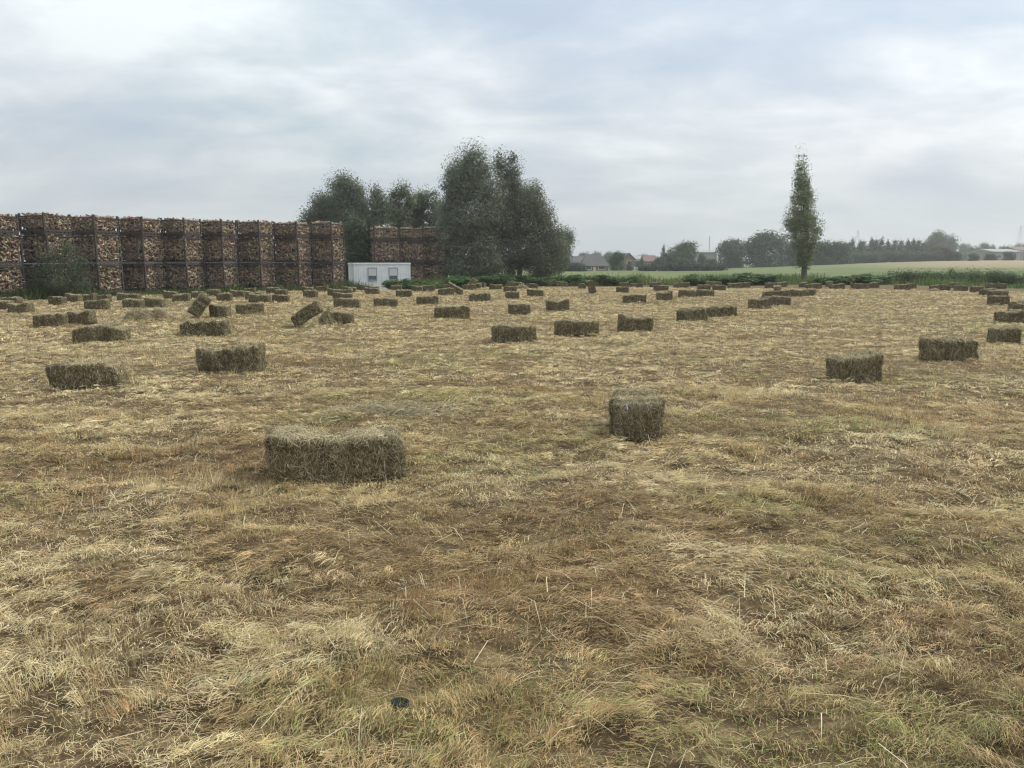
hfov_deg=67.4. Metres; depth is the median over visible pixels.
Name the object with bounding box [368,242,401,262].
firewood cage
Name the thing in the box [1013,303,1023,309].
hay bale
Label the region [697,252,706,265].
tree
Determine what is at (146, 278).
firewood cage
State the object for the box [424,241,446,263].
firewood cage
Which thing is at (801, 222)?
poplar tree
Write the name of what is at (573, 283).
hay bale
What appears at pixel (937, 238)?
broad tree
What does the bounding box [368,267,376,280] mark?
window
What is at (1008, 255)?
tree
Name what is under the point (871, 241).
young poplar
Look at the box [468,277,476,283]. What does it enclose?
hay bale
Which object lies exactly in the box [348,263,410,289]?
site cabin
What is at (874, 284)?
hay bale
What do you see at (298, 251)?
firewood cage
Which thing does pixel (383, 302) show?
hay bale
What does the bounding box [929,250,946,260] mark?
pollard willow
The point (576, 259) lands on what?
farm annexe
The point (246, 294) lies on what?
hay bale
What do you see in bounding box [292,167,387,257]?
willow tree
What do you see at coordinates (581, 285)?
hay bale
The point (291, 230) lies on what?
firewood cage
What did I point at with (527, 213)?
willow tree
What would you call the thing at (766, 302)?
hay bale
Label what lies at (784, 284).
hay bale
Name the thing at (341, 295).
hay bale
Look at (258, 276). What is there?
firewood cage
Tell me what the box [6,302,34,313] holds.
hay bale
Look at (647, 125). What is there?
sky
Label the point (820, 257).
broad tree
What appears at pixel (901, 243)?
young poplar
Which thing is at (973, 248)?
broad tree
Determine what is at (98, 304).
hay bale
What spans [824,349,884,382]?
hay bale
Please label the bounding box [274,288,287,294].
hay bale
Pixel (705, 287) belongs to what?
hay bale
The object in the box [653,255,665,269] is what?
tree
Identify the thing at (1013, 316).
hay bale
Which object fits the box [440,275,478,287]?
shrub
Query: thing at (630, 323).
hay bale
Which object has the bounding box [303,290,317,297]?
hay bale
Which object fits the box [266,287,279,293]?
hay bale
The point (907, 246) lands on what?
young poplar
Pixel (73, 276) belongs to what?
shrub
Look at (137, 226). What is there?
firewood cage
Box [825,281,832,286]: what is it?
hay bale
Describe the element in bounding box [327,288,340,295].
hay bale
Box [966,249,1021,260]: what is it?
barn
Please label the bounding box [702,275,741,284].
shrub
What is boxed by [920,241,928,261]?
young poplar
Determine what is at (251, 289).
hay bale
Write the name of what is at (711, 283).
hay bale
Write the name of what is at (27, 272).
firewood cage
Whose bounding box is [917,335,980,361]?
hay bale
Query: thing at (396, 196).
thin tree
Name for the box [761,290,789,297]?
hay bale
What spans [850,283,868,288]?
hay bale
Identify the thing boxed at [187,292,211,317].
hay bale
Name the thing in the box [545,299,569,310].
hay bale
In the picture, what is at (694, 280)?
shrub
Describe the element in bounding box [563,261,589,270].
hedge
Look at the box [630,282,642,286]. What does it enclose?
hay bale
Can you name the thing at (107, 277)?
firewood cage
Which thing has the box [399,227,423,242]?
firewood cage
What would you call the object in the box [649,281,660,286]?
hay bale
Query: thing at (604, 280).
shrub
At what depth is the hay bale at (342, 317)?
21.91 m
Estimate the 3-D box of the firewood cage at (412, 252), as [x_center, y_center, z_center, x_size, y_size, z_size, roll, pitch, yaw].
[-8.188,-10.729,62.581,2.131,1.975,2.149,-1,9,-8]
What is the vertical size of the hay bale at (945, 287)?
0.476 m
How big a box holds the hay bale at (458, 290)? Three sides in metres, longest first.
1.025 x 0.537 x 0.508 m
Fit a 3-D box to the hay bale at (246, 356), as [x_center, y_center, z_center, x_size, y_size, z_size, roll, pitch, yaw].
[-4.617,-0.420,12.666,1.126,0.604,0.622,-1,9,-4]
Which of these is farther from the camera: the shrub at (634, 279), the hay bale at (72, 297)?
the shrub at (634, 279)
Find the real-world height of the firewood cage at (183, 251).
1.897 m
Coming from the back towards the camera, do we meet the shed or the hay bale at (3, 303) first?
the shed
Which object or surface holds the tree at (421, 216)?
on the ground at (864, 456)
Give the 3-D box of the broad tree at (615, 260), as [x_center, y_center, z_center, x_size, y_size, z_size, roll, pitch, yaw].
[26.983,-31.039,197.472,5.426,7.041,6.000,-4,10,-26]
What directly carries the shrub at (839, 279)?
on the ground at (864, 456)
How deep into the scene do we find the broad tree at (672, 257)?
221.25 m
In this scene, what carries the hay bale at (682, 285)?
on the ground at (864, 456)
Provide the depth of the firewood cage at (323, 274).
53.81 m
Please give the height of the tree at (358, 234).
6.149 m
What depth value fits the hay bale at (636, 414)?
7.51 m
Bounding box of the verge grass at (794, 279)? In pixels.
[0,271,1023,300]
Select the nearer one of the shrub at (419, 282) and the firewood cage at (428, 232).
the shrub at (419, 282)
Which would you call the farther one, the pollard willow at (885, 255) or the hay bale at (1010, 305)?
the pollard willow at (885, 255)
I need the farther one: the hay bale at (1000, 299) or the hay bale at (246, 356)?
the hay bale at (1000, 299)
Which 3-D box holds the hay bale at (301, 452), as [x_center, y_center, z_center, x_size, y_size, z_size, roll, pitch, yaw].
[-1.474,0.583,6.483,1.275,0.557,0.619,-2,9,-13]
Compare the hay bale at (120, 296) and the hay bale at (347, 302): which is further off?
the hay bale at (120, 296)
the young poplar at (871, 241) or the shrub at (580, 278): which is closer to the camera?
the shrub at (580, 278)
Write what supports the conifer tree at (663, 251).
on the ground at (864, 456)
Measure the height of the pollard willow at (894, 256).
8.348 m
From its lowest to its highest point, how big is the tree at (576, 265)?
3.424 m
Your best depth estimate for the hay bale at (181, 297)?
35.45 m
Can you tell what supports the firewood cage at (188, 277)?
on the ground at (864, 456)
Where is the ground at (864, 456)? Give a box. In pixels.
[0,260,1023,767]
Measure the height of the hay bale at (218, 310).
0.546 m
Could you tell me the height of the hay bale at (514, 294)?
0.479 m
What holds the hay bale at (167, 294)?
on the ground at (864, 456)
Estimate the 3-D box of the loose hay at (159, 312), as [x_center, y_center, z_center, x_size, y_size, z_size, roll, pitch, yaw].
[-11.055,-2.107,24.098,1.080,0.721,0.803,0,9,0]
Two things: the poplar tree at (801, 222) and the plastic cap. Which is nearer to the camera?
the plastic cap
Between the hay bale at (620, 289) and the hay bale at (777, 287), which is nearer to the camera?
the hay bale at (620, 289)
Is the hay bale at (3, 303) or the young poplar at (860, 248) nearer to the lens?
the hay bale at (3, 303)
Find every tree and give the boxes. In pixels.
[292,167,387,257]
[341,213,372,282]
[359,179,393,252]
[384,177,420,262]
[403,184,447,264]
[427,136,512,278]
[491,144,574,277]
[542,225,578,276]
[567,262,586,270]
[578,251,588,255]
[602,251,612,264]
[606,251,625,270]
[626,260,633,270]
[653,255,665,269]
[660,244,665,256]
[663,251,679,267]
[667,239,701,266]
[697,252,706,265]
[705,257,717,266]
[714,236,748,267]
[741,228,791,267]
[778,239,797,265]
[779,144,828,278]
[801,239,837,264]
[824,239,854,264]
[924,229,949,246]
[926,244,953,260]
[942,233,960,259]
[949,250,962,260]
[958,242,971,260]
[966,245,984,260]
[966,253,981,260]
[978,242,996,248]
[982,252,999,260]
[1001,251,1016,259]
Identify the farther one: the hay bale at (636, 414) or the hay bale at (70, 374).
the hay bale at (70, 374)
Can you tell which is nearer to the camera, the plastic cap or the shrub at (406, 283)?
the plastic cap
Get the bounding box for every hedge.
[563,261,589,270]
[635,261,727,270]
[887,265,1023,284]
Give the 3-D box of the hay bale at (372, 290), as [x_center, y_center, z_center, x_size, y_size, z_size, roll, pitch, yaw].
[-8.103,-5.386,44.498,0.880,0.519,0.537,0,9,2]
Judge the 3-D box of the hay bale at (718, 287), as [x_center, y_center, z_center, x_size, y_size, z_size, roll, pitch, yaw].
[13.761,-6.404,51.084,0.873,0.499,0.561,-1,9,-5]
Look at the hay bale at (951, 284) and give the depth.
55.96 m
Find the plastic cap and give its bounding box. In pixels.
[391,697,409,711]
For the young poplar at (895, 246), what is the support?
on the ground at (864, 456)
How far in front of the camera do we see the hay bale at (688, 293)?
40.14 m
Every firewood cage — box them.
[0,213,19,235]
[0,234,23,267]
[0,267,25,294]
[18,212,71,235]
[19,234,75,266]
[24,265,76,292]
[70,214,118,236]
[74,234,121,265]
[76,264,124,292]
[117,236,165,265]
[118,216,162,236]
[120,265,167,291]
[161,235,205,265]
[162,217,201,237]
[163,265,205,289]
[200,237,239,264]
[201,218,236,238]
[202,264,240,288]
[237,219,273,238]
[237,236,275,264]
[238,262,277,288]
[273,221,310,239]
[275,237,312,264]
[276,263,313,286]
[310,221,342,239]
[311,238,345,265]
[311,264,345,286]
[368,225,398,242]
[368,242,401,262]
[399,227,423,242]
[401,242,424,264]
[410,262,423,280]
[422,226,446,241]
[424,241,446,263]
[424,264,447,281]
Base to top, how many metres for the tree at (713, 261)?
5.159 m
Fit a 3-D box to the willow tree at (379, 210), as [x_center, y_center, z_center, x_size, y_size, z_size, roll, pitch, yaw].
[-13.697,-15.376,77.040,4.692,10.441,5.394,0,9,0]
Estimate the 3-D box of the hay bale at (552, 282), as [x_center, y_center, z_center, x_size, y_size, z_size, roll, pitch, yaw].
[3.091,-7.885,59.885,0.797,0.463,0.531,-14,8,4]
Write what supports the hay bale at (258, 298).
on the ground at (864, 456)
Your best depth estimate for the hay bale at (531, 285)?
54.53 m
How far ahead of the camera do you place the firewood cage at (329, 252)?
53.59 m
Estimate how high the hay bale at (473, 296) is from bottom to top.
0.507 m
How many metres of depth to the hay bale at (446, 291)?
43.42 m
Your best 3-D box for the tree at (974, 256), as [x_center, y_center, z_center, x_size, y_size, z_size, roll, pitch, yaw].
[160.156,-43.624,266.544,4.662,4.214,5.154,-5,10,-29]
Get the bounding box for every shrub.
[20,235,95,295]
[381,278,415,289]
[404,278,442,288]
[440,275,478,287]
[471,273,514,286]
[508,275,551,285]
[542,276,570,285]
[565,274,597,284]
[592,274,622,285]
[616,276,645,284]
[681,274,708,284]
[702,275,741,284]
[729,272,785,284]
[807,276,858,284]
[847,274,893,283]
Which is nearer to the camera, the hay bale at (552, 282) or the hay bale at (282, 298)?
the hay bale at (282, 298)
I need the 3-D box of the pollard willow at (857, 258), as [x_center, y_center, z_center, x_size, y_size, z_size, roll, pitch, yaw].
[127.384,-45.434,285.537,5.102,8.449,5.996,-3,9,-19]
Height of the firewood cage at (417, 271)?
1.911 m
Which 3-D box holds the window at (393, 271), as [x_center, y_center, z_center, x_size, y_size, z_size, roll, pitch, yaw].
[-8.739,-8.103,56.610,0.660,0.964,0.069,-3,10,-21]
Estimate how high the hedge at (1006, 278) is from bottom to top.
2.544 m
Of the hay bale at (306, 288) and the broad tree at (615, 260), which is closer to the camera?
the hay bale at (306, 288)
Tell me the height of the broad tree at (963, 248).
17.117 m
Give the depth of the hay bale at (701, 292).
40.71 m
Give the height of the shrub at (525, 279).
1.079 m
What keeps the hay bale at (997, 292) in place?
on the ground at (864, 456)
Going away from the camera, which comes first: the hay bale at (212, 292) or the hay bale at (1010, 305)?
the hay bale at (1010, 305)
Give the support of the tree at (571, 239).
on the ground at (864, 456)
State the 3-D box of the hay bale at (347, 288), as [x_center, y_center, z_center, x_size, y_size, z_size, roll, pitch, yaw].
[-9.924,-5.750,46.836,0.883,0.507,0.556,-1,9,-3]
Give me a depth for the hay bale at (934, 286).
51.21 m
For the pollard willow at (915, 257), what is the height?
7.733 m
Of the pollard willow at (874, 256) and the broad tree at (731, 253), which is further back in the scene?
the pollard willow at (874, 256)
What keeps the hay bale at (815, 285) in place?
on the ground at (864, 456)
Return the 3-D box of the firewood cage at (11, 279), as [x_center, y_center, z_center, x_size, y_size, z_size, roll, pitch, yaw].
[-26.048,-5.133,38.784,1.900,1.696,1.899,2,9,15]
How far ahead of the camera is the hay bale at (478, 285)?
55.98 m
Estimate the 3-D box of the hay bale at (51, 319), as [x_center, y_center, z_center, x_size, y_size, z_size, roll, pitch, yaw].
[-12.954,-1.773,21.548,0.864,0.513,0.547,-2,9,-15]
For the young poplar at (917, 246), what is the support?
on the ground at (864, 456)
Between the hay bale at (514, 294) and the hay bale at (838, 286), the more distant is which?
the hay bale at (838, 286)
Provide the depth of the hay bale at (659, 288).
49.44 m
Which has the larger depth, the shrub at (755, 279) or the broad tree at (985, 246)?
the broad tree at (985, 246)
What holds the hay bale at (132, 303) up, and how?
on the ground at (864, 456)
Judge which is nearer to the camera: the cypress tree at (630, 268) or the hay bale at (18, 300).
the hay bale at (18, 300)
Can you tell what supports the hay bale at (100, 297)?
on the ground at (864, 456)
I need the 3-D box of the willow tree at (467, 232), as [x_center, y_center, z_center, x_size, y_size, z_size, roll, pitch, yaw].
[-3.416,-14.137,64.103,7.287,12.506,5.763,0,9,0]
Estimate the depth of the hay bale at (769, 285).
55.96 m
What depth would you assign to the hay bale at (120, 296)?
36.76 m
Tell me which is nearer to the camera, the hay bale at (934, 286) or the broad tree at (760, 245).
the hay bale at (934, 286)
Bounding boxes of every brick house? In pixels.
[621,253,635,269]
[639,255,655,264]
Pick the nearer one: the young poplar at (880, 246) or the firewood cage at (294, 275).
the firewood cage at (294, 275)
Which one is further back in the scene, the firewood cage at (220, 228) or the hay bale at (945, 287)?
the hay bale at (945, 287)
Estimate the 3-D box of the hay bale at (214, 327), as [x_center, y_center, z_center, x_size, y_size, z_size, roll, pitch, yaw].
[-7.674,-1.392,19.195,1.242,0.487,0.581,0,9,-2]
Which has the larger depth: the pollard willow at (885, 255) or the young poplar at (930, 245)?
the young poplar at (930, 245)
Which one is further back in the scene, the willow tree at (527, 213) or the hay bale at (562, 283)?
the willow tree at (527, 213)
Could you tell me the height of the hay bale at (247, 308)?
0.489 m
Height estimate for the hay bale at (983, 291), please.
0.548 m
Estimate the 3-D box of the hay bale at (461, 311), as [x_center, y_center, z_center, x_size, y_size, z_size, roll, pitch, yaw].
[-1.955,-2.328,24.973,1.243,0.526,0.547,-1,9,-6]
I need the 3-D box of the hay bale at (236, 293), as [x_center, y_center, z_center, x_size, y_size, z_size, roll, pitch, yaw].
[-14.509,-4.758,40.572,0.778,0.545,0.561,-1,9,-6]
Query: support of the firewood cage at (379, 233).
on the firewood cage at (385, 252)
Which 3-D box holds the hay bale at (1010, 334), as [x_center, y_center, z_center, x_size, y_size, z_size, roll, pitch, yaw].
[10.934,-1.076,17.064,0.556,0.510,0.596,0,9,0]
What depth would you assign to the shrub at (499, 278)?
58.90 m
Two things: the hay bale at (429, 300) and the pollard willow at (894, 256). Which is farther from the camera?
the pollard willow at (894, 256)
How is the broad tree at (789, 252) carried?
on the ground at (864, 456)
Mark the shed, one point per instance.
(1018, 248)
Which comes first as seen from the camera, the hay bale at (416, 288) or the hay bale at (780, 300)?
the hay bale at (780, 300)
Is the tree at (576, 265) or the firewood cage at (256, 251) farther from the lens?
the tree at (576, 265)
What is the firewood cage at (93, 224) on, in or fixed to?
on the firewood cage at (103, 250)
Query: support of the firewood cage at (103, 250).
on the firewood cage at (107, 277)
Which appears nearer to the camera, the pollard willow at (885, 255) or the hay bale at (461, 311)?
the hay bale at (461, 311)
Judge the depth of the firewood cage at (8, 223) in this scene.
38.54 m
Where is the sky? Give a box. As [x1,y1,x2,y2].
[0,0,1023,263]
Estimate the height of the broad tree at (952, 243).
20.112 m
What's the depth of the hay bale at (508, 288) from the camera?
47.81 m
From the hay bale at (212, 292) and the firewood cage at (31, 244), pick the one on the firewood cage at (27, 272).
the firewood cage at (31, 244)
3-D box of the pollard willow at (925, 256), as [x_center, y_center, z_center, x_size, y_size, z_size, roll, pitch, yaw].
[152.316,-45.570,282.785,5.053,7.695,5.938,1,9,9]
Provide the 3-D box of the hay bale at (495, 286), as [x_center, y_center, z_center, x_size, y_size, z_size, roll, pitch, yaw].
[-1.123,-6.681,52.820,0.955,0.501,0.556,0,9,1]
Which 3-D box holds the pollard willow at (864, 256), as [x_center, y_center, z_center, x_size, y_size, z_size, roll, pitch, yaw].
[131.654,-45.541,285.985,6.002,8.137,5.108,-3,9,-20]
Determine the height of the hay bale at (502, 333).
0.514 m
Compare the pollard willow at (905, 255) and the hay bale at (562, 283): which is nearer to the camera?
the hay bale at (562, 283)
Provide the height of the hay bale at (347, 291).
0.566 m
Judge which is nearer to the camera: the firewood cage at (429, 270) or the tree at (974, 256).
the firewood cage at (429, 270)
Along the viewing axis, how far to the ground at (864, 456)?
4.87 m
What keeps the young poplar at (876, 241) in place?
on the ground at (864, 456)
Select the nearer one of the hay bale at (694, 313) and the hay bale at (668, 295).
the hay bale at (694, 313)
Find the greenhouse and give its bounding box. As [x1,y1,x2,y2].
[633,256,640,267]
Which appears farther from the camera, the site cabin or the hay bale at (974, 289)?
the site cabin
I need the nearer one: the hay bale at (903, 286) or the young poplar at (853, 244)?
the hay bale at (903, 286)
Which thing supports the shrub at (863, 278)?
on the ground at (864, 456)
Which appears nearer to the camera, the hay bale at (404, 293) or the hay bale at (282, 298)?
the hay bale at (282, 298)
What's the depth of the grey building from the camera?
295.99 m
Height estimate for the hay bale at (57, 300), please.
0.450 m
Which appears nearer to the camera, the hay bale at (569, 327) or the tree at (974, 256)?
the hay bale at (569, 327)
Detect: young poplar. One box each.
[846,236,855,263]
[854,240,865,252]
[865,236,874,262]
[869,236,879,262]
[875,236,885,262]
[885,239,892,251]
[888,238,900,261]
[897,240,904,261]
[901,238,913,261]
[910,238,915,261]
[912,240,923,254]
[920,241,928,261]
[925,241,934,251]
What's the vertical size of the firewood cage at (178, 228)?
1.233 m
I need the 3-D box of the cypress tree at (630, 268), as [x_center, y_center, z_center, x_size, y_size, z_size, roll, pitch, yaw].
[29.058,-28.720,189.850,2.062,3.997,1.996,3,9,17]
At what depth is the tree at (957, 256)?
280.18 m
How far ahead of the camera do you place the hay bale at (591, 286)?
44.50 m
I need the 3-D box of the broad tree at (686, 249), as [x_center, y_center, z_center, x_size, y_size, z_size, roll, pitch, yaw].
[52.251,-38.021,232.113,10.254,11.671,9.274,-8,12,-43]
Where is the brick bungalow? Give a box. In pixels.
[579,254,609,270]
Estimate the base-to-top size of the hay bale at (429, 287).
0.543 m
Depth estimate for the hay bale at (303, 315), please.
21.21 m
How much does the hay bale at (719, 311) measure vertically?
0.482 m
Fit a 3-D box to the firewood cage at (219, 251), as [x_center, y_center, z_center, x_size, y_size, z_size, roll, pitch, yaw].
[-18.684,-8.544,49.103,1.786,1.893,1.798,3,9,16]
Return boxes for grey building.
[691,250,716,261]
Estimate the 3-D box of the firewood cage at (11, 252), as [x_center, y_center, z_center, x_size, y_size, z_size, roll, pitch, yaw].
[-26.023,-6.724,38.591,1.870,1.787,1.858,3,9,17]
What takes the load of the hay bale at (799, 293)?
on the ground at (864, 456)
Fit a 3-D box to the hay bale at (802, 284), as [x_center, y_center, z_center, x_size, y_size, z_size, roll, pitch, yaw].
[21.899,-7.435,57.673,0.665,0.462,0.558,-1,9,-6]
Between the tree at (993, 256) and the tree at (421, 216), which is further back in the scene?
the tree at (993, 256)
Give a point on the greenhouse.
(637, 260)
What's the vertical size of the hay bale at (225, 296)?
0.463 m
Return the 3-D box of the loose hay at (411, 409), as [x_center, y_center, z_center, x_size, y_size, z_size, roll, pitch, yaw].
[-1.431,0.356,9.177,2.094,0.450,0.905,0,9,-3]
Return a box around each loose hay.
[122,303,154,321]
[150,305,175,319]
[314,394,471,423]
[317,304,337,325]
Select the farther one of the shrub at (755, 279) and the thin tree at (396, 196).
the thin tree at (396, 196)
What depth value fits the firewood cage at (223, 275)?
48.68 m
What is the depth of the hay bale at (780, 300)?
32.47 m
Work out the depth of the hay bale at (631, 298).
34.29 m
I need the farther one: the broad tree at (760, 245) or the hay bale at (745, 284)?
the broad tree at (760, 245)
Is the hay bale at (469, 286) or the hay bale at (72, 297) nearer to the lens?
the hay bale at (72, 297)
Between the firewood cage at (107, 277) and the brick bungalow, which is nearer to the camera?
the firewood cage at (107, 277)
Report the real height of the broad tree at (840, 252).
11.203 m
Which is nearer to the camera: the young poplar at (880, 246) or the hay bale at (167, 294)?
the hay bale at (167, 294)
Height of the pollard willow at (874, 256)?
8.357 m
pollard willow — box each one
[850,252,862,263]
[861,251,870,262]
[866,250,883,262]
[880,250,892,262]
[887,249,902,261]
[896,249,912,261]
[911,250,922,261]
[918,250,934,260]
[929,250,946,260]
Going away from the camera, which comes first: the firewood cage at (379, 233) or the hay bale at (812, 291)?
the hay bale at (812, 291)
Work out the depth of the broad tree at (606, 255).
411.79 m
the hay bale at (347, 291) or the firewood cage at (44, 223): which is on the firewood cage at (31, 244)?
the firewood cage at (44, 223)
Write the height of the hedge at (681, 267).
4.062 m
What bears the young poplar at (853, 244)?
on the ground at (864, 456)
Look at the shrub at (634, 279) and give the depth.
61.78 m
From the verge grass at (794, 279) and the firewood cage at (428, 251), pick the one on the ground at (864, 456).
the verge grass at (794, 279)
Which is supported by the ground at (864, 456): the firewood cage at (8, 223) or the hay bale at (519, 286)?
the hay bale at (519, 286)
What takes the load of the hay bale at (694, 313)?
on the ground at (864, 456)
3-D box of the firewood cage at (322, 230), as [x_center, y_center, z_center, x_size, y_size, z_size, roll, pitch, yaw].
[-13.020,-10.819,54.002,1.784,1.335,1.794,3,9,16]
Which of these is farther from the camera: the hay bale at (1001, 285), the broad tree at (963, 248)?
the broad tree at (963, 248)
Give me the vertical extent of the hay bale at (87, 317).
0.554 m
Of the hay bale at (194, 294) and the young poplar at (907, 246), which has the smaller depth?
the hay bale at (194, 294)
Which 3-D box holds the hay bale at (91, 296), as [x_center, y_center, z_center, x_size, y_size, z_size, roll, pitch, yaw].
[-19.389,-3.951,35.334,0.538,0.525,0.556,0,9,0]
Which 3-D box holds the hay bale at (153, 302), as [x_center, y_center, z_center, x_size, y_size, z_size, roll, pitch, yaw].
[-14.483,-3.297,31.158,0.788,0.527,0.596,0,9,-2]
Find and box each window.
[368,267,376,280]
[389,267,397,280]
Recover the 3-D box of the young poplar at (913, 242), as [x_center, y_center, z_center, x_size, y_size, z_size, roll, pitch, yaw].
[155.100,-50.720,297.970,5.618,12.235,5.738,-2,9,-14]
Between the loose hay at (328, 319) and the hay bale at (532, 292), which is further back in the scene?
the hay bale at (532, 292)
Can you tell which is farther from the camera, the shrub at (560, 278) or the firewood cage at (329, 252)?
the shrub at (560, 278)
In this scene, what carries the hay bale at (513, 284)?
on the ground at (864, 456)
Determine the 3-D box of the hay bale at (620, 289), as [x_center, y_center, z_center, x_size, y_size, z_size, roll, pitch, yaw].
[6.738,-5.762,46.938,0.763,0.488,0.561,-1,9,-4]
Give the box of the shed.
[1002,247,1023,259]
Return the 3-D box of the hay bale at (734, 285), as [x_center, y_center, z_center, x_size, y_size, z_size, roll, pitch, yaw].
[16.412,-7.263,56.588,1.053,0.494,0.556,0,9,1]
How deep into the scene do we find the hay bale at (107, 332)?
17.02 m
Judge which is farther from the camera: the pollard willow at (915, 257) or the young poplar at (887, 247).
the young poplar at (887, 247)
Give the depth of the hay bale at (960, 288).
50.08 m
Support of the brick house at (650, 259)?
on the ground at (864, 456)
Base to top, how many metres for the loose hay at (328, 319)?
0.911 m
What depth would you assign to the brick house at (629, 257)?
222.15 m
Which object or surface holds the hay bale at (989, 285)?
on the ground at (864, 456)
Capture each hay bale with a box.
[0,296,23,303]
[0,299,14,308]
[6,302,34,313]
[32,312,67,327]
[43,357,131,389]
[48,296,66,304]
[64,293,82,301]
[67,309,97,324]
[71,322,131,343]
[82,293,97,300]
[84,298,110,309]
[96,295,111,301]
[116,292,141,300]
[121,298,144,308]
[144,297,165,306]
[163,290,177,298]
[171,293,190,301]
[178,318,230,335]
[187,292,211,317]
[190,291,205,298]
[194,341,268,373]
[206,289,220,295]
[209,302,231,317]
[216,293,232,300]
[229,289,244,297]
[235,302,263,314]
[244,287,255,291]
[245,291,260,299]
[248,293,271,302]
[261,420,412,485]
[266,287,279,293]
[272,294,289,301]
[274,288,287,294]
[291,300,323,327]
[301,286,313,292]
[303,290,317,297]
[316,286,328,291]
[324,310,353,325]
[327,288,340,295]
[332,291,352,297]
[333,297,360,307]
[340,288,352,292]
[342,286,356,291]
[364,287,379,293]
[373,297,397,306]
[390,284,401,290]
[396,290,411,296]
[411,285,422,291]
[416,295,438,304]
[423,285,434,290]
[433,305,469,318]
[437,288,454,294]
[446,281,463,294]
[462,284,475,289]
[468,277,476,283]
[468,292,490,300]
[476,283,481,287]
[489,283,501,289]
[491,322,537,342]
[503,286,516,291]
[505,290,519,298]
[506,282,523,286]
[508,302,530,314]
[516,284,528,288]
[526,283,537,288]
[526,289,543,295]
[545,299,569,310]
[547,280,555,285]
[554,317,599,336]
[555,281,566,285]
[571,281,578,285]
[578,283,585,288]
[586,280,596,293]
[605,385,669,443]
[616,286,628,292]
[616,313,653,331]
[619,282,628,286]
[622,294,646,302]
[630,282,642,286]
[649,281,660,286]
[653,285,668,290]
[656,290,672,299]
[673,282,689,287]
[676,306,707,320]
[678,289,695,296]
[695,289,714,296]
[697,284,710,289]
[705,281,721,285]
[707,305,737,316]
[712,285,725,290]
[727,283,741,287]
[742,282,749,287]
[748,296,772,308]
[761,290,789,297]
[764,283,778,287]
[772,295,790,305]
[773,285,781,290]
[777,281,787,286]
[785,289,808,296]
[799,282,808,286]
[805,283,821,288]
[806,288,816,295]
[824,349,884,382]
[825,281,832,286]
[828,283,844,288]
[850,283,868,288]
[868,282,879,287]
[894,284,911,289]
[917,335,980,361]
[929,285,939,289]
[940,284,950,289]
[948,282,961,287]
[953,285,968,290]
[969,286,983,292]
[978,287,995,294]
[985,283,995,287]
[986,290,1008,295]
[986,325,1021,344]
[987,295,1009,304]
[993,309,1023,323]
[996,282,1006,288]
[1007,300,1023,310]
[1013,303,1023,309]
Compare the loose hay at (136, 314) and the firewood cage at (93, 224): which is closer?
the loose hay at (136, 314)
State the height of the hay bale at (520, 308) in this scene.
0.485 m
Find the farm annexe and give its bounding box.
[570,256,583,263]
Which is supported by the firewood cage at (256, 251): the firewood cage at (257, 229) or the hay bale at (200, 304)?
the firewood cage at (257, 229)
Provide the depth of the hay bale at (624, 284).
57.43 m
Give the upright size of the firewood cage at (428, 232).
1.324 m
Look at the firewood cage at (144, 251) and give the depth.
45.23 m

